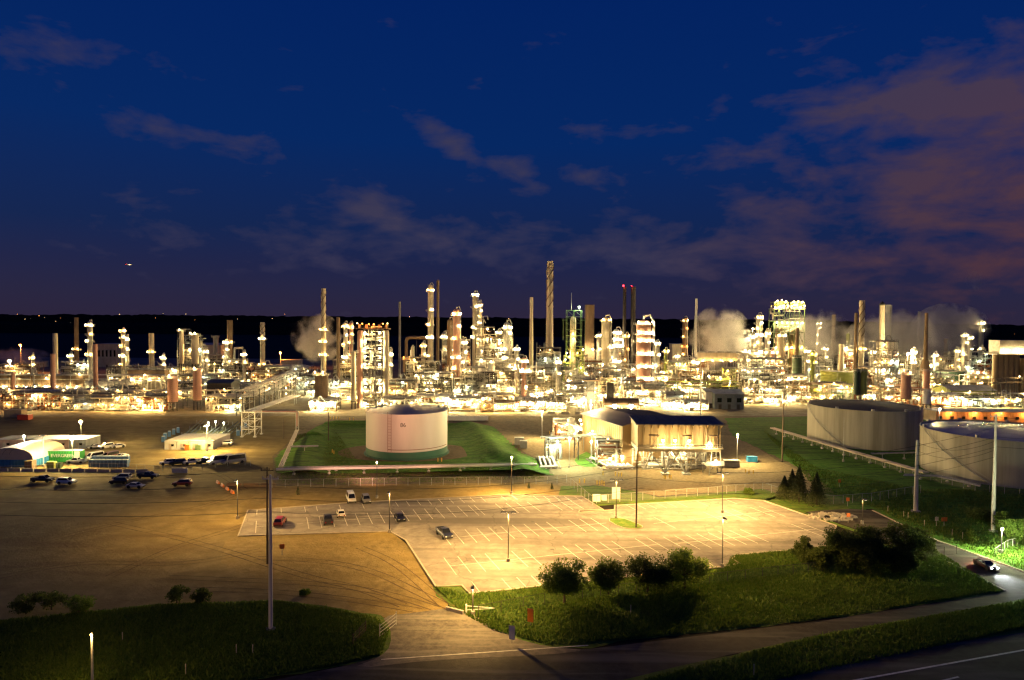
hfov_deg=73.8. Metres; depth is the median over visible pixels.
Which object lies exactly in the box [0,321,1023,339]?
wooded hills
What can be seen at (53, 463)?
generator
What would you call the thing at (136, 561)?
dirt track ground
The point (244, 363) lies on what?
distillation column
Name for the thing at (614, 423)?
loading hall
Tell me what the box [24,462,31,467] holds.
door
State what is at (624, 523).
parking island
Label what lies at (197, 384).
upright drum
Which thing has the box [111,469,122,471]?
concrete barrier
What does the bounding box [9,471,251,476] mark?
power line
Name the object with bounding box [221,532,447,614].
dry grass field
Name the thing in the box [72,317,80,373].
chimney stack
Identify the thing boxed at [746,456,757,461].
skip
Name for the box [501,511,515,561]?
street lamp
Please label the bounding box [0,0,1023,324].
sky
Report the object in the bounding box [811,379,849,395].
process unit
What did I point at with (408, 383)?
process unit
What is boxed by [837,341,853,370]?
process unit
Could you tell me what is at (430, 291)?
distillation column
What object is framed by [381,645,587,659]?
road edge line
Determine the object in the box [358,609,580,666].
entry apron
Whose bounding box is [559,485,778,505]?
grass strip
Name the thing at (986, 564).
car
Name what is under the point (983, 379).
process unit
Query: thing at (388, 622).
field gate
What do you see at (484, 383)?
process unit
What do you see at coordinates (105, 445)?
car
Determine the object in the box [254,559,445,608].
dirt track ground
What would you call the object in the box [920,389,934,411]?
upright drum
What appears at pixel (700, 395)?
utility pole
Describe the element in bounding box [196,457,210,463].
pickup truck
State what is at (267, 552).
utility pole
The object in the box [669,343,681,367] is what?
plant building
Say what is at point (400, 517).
car
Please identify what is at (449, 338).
distillation column
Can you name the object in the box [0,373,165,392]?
pipe rack
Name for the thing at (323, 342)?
chimney stack
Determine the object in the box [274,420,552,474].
tank dike terrain
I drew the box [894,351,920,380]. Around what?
process unit
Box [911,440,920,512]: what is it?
utility pole
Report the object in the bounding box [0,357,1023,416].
refinery ground
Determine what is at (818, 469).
power line
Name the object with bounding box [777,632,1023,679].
highway
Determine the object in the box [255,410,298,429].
pipe portal
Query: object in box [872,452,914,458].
pipeline
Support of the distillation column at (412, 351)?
on the refinery ground at (301, 406)
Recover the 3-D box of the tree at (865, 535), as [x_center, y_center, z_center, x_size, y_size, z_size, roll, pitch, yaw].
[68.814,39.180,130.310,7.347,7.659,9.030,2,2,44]
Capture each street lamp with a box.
[42,435,45,466]
[69,434,73,463]
[90,633,93,679]
[234,479,238,518]
[387,491,390,532]
[471,585,474,615]
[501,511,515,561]
[510,457,512,493]
[568,437,569,467]
[610,479,622,517]
[720,517,726,567]
[721,472,728,512]
[842,432,843,461]
[861,498,866,523]
[999,526,1003,552]
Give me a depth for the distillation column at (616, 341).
428.57 m
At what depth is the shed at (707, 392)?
367.00 m
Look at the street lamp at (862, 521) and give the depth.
156.72 m
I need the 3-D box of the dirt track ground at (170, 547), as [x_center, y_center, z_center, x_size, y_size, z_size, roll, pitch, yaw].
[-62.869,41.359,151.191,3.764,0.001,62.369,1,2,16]
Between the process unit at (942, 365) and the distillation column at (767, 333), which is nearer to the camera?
the distillation column at (767, 333)
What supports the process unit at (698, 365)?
on the refinery ground at (301, 406)
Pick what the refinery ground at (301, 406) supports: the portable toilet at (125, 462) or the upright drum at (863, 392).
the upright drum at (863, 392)
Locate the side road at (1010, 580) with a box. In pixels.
[808,509,1023,598]
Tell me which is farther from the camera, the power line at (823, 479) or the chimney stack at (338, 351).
the chimney stack at (338, 351)
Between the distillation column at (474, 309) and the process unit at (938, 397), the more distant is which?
the distillation column at (474, 309)
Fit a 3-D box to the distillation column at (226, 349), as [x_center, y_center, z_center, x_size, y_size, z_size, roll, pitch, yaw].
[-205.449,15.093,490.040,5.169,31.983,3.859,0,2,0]
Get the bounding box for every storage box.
[24,460,36,467]
[185,444,189,449]
[722,459,739,466]
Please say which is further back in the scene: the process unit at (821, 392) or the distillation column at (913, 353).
the distillation column at (913, 353)
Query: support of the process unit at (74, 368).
on the refinery ground at (301, 406)
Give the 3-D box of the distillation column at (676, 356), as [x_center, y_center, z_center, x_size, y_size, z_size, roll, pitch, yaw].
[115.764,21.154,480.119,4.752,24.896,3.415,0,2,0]
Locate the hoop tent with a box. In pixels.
[0,439,64,466]
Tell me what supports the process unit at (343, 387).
on the refinery ground at (301, 406)
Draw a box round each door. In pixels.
[4,411,20,416]
[17,416,27,419]
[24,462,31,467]
[725,462,738,466]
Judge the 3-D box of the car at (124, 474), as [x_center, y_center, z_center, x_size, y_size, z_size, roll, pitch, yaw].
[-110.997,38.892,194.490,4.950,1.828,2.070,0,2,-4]
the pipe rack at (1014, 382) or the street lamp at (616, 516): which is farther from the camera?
the pipe rack at (1014, 382)
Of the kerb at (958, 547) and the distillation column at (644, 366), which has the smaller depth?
the kerb at (958, 547)
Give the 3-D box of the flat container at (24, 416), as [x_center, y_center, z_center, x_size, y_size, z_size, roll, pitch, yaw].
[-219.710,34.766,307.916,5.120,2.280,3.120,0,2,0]
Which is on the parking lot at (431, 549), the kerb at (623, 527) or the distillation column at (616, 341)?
the kerb at (623, 527)
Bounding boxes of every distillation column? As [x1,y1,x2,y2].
[29,352,35,373]
[67,351,73,363]
[85,319,94,377]
[119,327,126,378]
[125,334,130,367]
[160,352,166,383]
[204,347,209,371]
[222,339,229,374]
[240,349,246,380]
[341,321,348,368]
[348,321,354,368]
[389,347,393,377]
[411,345,414,376]
[419,340,425,366]
[426,282,434,373]
[440,331,446,370]
[447,317,452,376]
[450,306,461,394]
[461,337,467,369]
[470,290,478,372]
[477,300,482,359]
[486,335,491,370]
[495,328,501,373]
[501,320,512,390]
[512,345,519,393]
[519,355,528,396]
[553,358,561,393]
[594,332,600,364]
[599,314,611,380]
[607,343,612,374]
[611,326,621,370]
[622,332,629,386]
[633,314,654,399]
[655,339,660,376]
[662,347,668,376]
[674,352,679,360]
[680,316,688,367]
[689,357,698,376]
[742,347,749,391]
[749,332,756,350]
[754,312,763,350]
[762,328,770,356]
[771,347,777,372]
[775,331,785,372]
[802,347,809,378]
[808,349,816,380]
[814,320,821,377]
[821,344,827,369]
[845,332,850,368]
[867,347,875,395]
[909,347,916,384]
[931,351,938,370]
[953,347,959,370]
[959,332,968,373]
[966,334,973,373]
[977,320,984,368]
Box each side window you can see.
[213,455,225,460]
[228,454,244,459]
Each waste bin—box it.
[56,462,62,467]
[195,445,200,449]
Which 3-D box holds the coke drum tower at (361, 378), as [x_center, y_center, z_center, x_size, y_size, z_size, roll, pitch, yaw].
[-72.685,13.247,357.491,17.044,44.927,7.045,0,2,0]
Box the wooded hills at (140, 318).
[0,314,1023,329]
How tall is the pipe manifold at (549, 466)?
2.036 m
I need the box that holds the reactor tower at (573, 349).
[562,293,583,394]
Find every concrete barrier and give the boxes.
[0,468,7,471]
[9,468,20,471]
[21,468,33,471]
[34,468,46,471]
[47,468,58,471]
[60,469,71,471]
[72,469,84,471]
[85,469,97,471]
[98,469,109,471]
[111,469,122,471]
[123,469,135,472]
[136,469,147,472]
[226,483,241,485]
[243,483,258,486]
[260,483,275,486]
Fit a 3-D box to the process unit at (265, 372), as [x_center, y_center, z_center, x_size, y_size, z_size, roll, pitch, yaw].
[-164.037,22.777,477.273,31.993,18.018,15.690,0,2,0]
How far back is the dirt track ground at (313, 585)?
117.65 m
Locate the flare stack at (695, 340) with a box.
[691,298,700,369]
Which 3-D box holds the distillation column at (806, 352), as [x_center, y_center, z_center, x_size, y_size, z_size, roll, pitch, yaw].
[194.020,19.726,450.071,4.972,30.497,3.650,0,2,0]
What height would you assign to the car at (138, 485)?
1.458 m
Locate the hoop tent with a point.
(16, 455)
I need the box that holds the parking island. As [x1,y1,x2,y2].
[610,518,641,527]
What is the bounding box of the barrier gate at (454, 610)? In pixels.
[446,604,493,614]
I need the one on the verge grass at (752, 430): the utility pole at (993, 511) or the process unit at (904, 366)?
the utility pole at (993, 511)
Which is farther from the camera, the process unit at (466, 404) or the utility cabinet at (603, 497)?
the process unit at (466, 404)
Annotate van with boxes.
[85,451,103,459]
[103,450,119,455]
[346,490,355,502]
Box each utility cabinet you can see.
[514,437,523,444]
[520,440,526,447]
[592,494,600,501]
[601,495,606,499]
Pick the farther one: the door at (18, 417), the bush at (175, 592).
the door at (18, 417)
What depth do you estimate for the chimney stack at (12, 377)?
350.07 m
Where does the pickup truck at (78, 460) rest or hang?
on the dirt lot at (107, 549)
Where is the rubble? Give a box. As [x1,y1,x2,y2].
[806,511,857,521]
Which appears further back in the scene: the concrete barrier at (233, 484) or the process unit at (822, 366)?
the process unit at (822, 366)
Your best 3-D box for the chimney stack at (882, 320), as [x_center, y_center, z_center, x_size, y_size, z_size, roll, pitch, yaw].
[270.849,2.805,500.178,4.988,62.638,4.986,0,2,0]
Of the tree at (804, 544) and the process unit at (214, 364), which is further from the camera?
the process unit at (214, 364)
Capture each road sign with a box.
[509,625,514,639]
[528,608,532,624]
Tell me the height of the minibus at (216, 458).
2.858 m
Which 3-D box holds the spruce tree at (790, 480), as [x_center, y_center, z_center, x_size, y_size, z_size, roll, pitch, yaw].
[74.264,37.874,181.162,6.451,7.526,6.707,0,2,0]
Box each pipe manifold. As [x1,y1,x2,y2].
[533,456,561,468]
[586,456,638,469]
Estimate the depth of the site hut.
314.10 m
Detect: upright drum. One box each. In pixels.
[165,375,179,410]
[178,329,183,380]
[190,332,199,372]
[190,367,201,409]
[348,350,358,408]
[476,359,487,379]
[485,361,496,377]
[851,369,863,399]
[860,369,868,399]
[899,371,914,403]
[920,368,932,407]
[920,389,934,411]
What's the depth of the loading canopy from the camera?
302.12 m
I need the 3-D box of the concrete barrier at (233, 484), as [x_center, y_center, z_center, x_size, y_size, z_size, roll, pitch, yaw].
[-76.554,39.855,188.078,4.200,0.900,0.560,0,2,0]
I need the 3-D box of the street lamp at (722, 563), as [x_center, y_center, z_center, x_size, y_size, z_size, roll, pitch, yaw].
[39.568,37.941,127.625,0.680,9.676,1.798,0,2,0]
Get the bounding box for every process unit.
[0,358,43,373]
[0,382,57,397]
[0,384,70,410]
[29,368,63,387]
[60,354,87,373]
[60,383,143,410]
[86,378,139,398]
[106,363,150,383]
[128,390,175,411]
[144,361,186,380]
[163,377,210,396]
[177,329,205,380]
[179,370,224,385]
[200,350,223,378]
[204,375,255,397]
[206,386,254,411]
[223,355,256,381]
[236,377,260,386]
[251,360,302,385]
[296,369,317,388]
[304,378,330,395]
[308,395,340,410]
[328,373,356,400]
[333,355,356,385]
[381,390,416,404]
[389,373,417,402]
[405,350,440,382]
[414,366,456,400]
[416,389,451,411]
[438,367,474,394]
[441,335,474,386]
[449,391,480,411]
[460,361,497,399]
[475,316,512,390]
[480,387,516,412]
[492,352,523,393]
[513,393,544,411]
[519,358,544,396]
[536,343,560,382]
[541,360,569,395]
[543,389,566,410]
[544,432,561,459]
[552,417,576,439]
[562,374,586,405]
[565,369,600,400]
[577,354,603,389]
[593,362,626,399]
[594,434,624,465]
[599,350,624,370]
[607,357,635,386]
[620,378,665,405]
[621,342,624,361]
[650,373,682,399]
[651,355,677,376]
[658,388,687,408]
[667,356,687,384]
[678,366,707,394]
[679,355,709,376]
[680,392,708,410]
[705,362,737,388]
[735,345,765,389]
[736,362,785,403]
[745,352,784,395]
[765,353,787,391]
[777,370,811,402]
[800,348,832,381]
[807,378,852,399]
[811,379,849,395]
[827,347,852,369]
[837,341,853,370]
[854,366,883,399]
[868,335,899,401]
[873,368,920,404]
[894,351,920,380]
[914,357,947,382]
[916,368,958,392]
[917,386,962,406]
[940,346,991,373]
[953,389,1023,407]
[959,369,991,386]
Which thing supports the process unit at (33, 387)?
on the refinery ground at (301, 406)
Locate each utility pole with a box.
[261,467,273,563]
[262,474,278,630]
[635,454,637,526]
[700,378,701,415]
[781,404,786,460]
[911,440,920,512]
[989,414,1001,531]
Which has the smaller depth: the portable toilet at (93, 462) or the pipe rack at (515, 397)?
the portable toilet at (93, 462)
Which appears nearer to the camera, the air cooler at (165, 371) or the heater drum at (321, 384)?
the heater drum at (321, 384)
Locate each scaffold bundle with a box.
[186,419,206,432]
[208,420,228,432]
[222,421,242,434]
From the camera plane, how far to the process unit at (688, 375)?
431.48 m
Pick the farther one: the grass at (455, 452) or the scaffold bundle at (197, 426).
the scaffold bundle at (197, 426)
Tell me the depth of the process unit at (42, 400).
339.19 m
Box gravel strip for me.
[240,482,560,508]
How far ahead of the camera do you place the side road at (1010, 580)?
133.91 m
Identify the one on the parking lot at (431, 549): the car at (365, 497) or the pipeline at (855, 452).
the car at (365, 497)
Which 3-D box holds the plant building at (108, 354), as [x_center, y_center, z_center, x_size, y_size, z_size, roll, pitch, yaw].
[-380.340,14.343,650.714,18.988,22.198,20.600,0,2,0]
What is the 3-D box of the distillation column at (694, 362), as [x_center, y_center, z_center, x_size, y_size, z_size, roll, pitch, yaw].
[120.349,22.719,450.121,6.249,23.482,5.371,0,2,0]
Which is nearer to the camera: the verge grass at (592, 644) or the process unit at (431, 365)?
the verge grass at (592, 644)
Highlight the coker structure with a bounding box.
[769,299,804,377]
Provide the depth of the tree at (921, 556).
129.88 m
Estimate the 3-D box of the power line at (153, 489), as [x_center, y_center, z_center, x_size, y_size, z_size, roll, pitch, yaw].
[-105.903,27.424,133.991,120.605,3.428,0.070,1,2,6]
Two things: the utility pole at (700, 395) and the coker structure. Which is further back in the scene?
the coker structure
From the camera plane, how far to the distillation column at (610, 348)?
439.51 m
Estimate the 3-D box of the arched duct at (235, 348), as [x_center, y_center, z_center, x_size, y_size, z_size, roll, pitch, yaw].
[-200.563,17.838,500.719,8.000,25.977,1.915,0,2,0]
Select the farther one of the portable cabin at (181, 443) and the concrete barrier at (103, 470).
the portable cabin at (181, 443)
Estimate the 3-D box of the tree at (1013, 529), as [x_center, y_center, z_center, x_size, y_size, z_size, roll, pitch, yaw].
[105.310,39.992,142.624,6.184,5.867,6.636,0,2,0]
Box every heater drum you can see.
[312,371,330,407]
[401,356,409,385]
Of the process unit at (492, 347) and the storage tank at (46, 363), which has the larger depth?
the storage tank at (46, 363)
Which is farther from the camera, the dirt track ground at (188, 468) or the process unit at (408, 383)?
the process unit at (408, 383)
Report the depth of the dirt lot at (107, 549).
155.41 m
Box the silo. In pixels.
[211,336,218,357]
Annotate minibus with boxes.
[206,453,230,465]
[221,453,245,464]
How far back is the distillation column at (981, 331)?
579.00 m
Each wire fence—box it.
[11,463,202,468]
[272,475,566,487]
[478,545,956,616]
[573,480,592,504]
[596,482,920,503]
[785,430,1023,493]
[994,536,1023,555]
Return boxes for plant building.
[98,343,120,366]
[199,343,223,366]
[281,359,302,364]
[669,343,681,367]
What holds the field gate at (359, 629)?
on the grass at (388, 638)
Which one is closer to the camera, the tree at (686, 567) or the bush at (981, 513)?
the tree at (686, 567)
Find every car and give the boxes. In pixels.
[56,477,76,484]
[86,444,100,448]
[98,442,113,448]
[108,476,129,483]
[110,443,125,448]
[112,473,132,478]
[125,482,145,488]
[159,458,174,465]
[169,458,185,465]
[172,478,192,486]
[221,440,232,445]
[273,516,286,526]
[336,509,345,517]
[361,493,370,503]
[394,512,405,521]
[973,558,998,570]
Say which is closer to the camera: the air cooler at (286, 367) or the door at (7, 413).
the door at (7, 413)
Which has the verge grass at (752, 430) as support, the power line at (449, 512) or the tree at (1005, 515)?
the tree at (1005, 515)
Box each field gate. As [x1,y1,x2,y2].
[353,621,365,643]
[379,611,396,635]
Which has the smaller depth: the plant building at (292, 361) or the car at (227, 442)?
the car at (227, 442)
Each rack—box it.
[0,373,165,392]
[0,388,239,408]
[236,365,313,415]
[250,389,330,403]
[261,368,308,405]
[413,397,545,407]
[540,434,601,459]
[563,392,602,411]
[568,423,600,457]
[660,379,750,400]
[782,381,931,407]
[930,370,965,384]
[942,390,1023,401]
[992,376,1023,402]
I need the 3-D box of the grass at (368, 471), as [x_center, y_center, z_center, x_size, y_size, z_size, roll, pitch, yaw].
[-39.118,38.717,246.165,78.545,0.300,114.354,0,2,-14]
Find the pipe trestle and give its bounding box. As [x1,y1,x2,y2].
[240,394,300,436]
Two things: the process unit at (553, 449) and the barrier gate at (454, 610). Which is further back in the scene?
the process unit at (553, 449)
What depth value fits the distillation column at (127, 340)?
499.52 m
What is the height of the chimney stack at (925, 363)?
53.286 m
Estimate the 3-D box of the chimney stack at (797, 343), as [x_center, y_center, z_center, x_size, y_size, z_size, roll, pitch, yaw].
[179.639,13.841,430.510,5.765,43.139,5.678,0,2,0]
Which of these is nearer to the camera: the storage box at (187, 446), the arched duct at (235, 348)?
the storage box at (187, 446)
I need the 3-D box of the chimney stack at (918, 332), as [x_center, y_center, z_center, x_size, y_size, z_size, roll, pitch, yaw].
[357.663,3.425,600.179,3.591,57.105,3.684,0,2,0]
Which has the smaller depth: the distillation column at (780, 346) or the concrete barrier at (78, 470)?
the concrete barrier at (78, 470)
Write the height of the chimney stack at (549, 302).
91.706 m
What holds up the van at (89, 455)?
on the dirt lot at (107, 549)
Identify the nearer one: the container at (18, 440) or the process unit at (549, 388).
the container at (18, 440)
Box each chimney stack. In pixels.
[10,372,15,402]
[50,354,56,403]
[52,333,58,387]
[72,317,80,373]
[93,344,97,388]
[147,333,155,365]
[227,320,234,370]
[258,322,266,376]
[318,288,328,371]
[336,317,339,391]
[398,302,400,376]
[436,280,439,370]
[529,297,532,376]
[545,261,553,371]
[622,285,625,352]
[630,285,635,377]
[791,328,798,394]
[831,315,835,368]
[838,344,843,370]
[853,313,857,378]
[857,300,866,368]
[878,301,884,356]
[884,305,891,356]
[917,311,920,371]
[920,313,930,376]
[943,339,947,360]
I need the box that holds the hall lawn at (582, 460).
[575,452,601,466]
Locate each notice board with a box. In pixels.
[172,468,187,472]
[612,487,620,498]
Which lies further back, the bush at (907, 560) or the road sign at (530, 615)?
the bush at (907, 560)
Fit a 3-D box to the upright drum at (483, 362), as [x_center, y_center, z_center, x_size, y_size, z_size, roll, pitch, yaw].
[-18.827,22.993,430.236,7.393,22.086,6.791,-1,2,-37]
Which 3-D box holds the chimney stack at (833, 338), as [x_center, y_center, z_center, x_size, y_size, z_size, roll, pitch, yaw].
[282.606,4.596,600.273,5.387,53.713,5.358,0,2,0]
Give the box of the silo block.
[984,340,1023,395]
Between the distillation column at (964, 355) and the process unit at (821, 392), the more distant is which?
the distillation column at (964, 355)
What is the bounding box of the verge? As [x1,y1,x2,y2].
[625,600,1023,679]
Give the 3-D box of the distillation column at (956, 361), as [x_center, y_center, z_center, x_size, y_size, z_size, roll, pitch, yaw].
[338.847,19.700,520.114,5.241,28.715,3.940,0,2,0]
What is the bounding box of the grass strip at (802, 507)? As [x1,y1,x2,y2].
[766,493,856,531]
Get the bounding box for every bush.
[7,592,46,614]
[31,590,67,609]
[63,594,96,612]
[164,584,190,602]
[189,587,212,603]
[299,588,311,595]
[743,487,754,495]
[795,547,836,570]
[832,542,876,573]
[875,545,921,573]
[963,505,990,521]
[966,528,979,543]
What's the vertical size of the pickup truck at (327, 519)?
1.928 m
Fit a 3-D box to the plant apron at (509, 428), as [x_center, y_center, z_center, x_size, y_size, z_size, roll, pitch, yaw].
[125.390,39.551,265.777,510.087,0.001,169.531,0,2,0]
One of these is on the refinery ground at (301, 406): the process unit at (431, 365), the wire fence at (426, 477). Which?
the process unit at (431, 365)
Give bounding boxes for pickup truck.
[30,474,55,482]
[66,457,87,463]
[136,471,159,478]
[183,457,201,464]
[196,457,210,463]
[322,513,332,525]
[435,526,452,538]
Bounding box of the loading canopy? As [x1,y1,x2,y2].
[602,383,639,409]
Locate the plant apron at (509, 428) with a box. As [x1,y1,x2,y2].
[272,416,923,492]
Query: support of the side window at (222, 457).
in the minibus at (216, 458)
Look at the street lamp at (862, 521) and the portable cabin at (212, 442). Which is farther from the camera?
the portable cabin at (212, 442)
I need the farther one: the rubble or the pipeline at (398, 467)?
the pipeline at (398, 467)
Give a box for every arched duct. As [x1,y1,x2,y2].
[233,347,243,373]
[405,336,427,378]
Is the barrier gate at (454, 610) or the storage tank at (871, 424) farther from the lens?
the storage tank at (871, 424)
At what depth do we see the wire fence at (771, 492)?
179.54 m
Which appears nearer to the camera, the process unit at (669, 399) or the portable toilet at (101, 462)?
the portable toilet at (101, 462)
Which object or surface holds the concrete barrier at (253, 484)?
on the dirt lot at (107, 549)
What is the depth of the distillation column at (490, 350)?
469.11 m
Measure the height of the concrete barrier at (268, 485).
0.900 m
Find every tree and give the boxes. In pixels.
[536,557,595,602]
[587,556,631,594]
[621,551,674,592]
[662,546,716,588]
[772,475,794,500]
[787,465,810,503]
[787,469,801,496]
[789,535,812,556]
[805,472,830,507]
[818,525,862,558]
[852,524,893,563]
[881,520,932,558]
[907,527,937,561]
[992,511,1013,535]
[995,518,1023,543]
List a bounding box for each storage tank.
[18,361,48,367]
[364,402,448,460]
[807,398,923,450]
[919,418,1023,488]
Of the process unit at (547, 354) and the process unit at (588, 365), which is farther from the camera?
the process unit at (547, 354)
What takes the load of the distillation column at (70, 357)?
on the refinery ground at (301, 406)
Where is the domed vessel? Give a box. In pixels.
[792,355,804,390]
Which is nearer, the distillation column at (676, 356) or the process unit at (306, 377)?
the process unit at (306, 377)
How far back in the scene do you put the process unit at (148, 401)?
338.64 m
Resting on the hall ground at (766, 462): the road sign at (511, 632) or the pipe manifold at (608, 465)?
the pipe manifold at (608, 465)
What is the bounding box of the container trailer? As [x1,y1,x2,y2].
[41,449,84,461]
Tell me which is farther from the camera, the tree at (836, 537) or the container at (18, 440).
the container at (18, 440)
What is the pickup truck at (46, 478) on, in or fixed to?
on the dirt lot at (107, 549)
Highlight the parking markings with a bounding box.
[255,495,820,590]
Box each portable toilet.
[92,459,96,466]
[100,459,104,466]
[112,459,116,466]
[116,459,119,466]
[123,459,128,466]
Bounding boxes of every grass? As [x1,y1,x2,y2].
[0,600,390,679]
[277,433,543,483]
[433,544,1003,647]
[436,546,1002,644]
[725,416,1023,569]
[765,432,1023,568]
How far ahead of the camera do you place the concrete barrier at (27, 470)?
203.92 m
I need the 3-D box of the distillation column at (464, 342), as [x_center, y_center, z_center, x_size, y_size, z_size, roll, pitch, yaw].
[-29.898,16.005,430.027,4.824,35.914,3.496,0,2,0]
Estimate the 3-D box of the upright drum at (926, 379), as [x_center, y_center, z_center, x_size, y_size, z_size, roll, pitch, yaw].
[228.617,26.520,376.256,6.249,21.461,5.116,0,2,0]
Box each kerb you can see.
[237,494,836,593]
[609,518,642,528]
[872,510,1023,571]
[927,553,1005,590]
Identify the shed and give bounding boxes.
[206,379,239,401]
[699,388,712,407]
[710,389,744,408]
[820,370,852,390]
[924,408,1023,422]
[931,385,996,397]
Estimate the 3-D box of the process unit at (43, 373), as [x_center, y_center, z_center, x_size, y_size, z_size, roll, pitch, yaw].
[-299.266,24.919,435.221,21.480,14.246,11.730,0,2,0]
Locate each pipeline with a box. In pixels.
[276,463,536,474]
[278,430,298,467]
[279,462,533,470]
[291,445,317,450]
[770,427,927,477]
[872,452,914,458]
[903,474,980,486]
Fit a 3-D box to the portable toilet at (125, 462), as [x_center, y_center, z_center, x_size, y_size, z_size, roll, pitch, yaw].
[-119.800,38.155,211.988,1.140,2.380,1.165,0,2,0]
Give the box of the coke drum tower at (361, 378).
[355,322,390,407]
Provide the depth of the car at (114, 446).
241.92 m
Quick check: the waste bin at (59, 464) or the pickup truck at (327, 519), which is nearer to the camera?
the pickup truck at (327, 519)
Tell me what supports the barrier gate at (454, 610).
on the verge grass at (592, 644)
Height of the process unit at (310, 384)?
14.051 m
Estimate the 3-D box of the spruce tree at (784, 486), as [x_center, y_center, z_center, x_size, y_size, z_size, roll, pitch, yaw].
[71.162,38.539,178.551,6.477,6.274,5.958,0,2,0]
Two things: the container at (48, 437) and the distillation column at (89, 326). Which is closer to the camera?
the container at (48, 437)
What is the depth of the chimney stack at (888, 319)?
557.90 m
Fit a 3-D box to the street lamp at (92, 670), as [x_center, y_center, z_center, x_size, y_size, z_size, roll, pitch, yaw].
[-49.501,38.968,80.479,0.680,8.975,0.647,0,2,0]
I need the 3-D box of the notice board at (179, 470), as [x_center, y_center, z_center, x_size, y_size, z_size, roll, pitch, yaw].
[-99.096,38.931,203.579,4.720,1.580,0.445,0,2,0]
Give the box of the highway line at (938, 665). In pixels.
[854,649,1023,679]
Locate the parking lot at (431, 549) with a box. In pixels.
[239,495,834,591]
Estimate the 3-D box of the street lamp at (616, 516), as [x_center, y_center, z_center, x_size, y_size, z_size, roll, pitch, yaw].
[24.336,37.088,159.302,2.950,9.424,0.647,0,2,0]
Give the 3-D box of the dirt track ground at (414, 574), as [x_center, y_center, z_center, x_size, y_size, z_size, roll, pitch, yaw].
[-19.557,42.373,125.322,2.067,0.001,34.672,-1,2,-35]
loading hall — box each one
[580,400,694,465]
[629,415,725,474]
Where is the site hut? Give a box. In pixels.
[4,409,26,416]
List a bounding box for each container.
[0,435,29,447]
[10,435,44,444]
[17,414,32,419]
[32,435,64,439]
[51,435,81,448]
[69,435,99,448]
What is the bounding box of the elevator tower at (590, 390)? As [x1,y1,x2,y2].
[577,379,599,431]
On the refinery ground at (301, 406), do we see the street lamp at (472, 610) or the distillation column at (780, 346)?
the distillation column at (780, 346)
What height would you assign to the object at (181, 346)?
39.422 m
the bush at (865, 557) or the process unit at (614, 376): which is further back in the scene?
the process unit at (614, 376)
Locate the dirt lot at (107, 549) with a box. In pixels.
[0,416,433,619]
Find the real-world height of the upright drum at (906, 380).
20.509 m
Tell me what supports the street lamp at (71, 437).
on the dirt lot at (107, 549)
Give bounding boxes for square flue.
[582,305,594,372]
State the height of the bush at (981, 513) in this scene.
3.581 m
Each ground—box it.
[0,333,1023,679]
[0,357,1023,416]
[0,548,259,575]
[3,551,260,577]
[8,468,247,489]
[19,470,240,489]
[30,492,236,543]
[36,493,240,544]
[53,493,194,501]
[105,523,398,606]
[106,524,240,575]
[113,521,406,603]
[114,528,238,576]
[161,578,430,609]
[169,575,439,606]
[196,587,421,608]
[210,591,413,612]
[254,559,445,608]
[258,556,454,606]
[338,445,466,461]
[356,548,438,605]
[364,546,448,603]
[512,432,831,495]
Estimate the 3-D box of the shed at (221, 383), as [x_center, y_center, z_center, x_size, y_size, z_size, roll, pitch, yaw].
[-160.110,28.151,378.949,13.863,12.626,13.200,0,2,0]
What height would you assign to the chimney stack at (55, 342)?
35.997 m
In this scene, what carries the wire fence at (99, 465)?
on the dirt lot at (107, 549)
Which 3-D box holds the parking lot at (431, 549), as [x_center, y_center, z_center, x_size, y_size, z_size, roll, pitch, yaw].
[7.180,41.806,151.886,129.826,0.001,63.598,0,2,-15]
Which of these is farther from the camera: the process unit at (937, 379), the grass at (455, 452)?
the process unit at (937, 379)
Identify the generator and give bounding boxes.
[47,461,56,467]
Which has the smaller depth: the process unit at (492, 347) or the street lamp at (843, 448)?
the street lamp at (843, 448)
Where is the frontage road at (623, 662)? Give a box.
[276,592,1021,679]
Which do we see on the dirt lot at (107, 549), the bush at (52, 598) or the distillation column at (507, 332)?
the bush at (52, 598)
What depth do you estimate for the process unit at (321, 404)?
345.31 m
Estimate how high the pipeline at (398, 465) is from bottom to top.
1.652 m
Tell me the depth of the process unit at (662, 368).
451.12 m
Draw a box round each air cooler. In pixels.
[0,373,88,388]
[85,379,133,387]
[127,368,168,391]
[266,364,307,376]
[697,351,748,369]
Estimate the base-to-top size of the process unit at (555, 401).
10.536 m
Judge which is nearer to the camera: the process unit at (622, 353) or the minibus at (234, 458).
the minibus at (234, 458)
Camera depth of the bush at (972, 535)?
142.89 m
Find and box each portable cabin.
[164,433,195,449]
[177,433,206,449]
[189,433,217,449]
[201,433,229,449]
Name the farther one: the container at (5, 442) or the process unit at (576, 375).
the process unit at (576, 375)
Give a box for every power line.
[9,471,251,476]
[9,484,264,489]
[9,498,260,503]
[10,512,255,516]
[272,467,632,488]
[273,477,635,501]
[279,456,634,476]
[279,488,634,514]
[637,447,993,482]
[640,457,993,493]
[641,427,994,462]
[643,438,990,472]

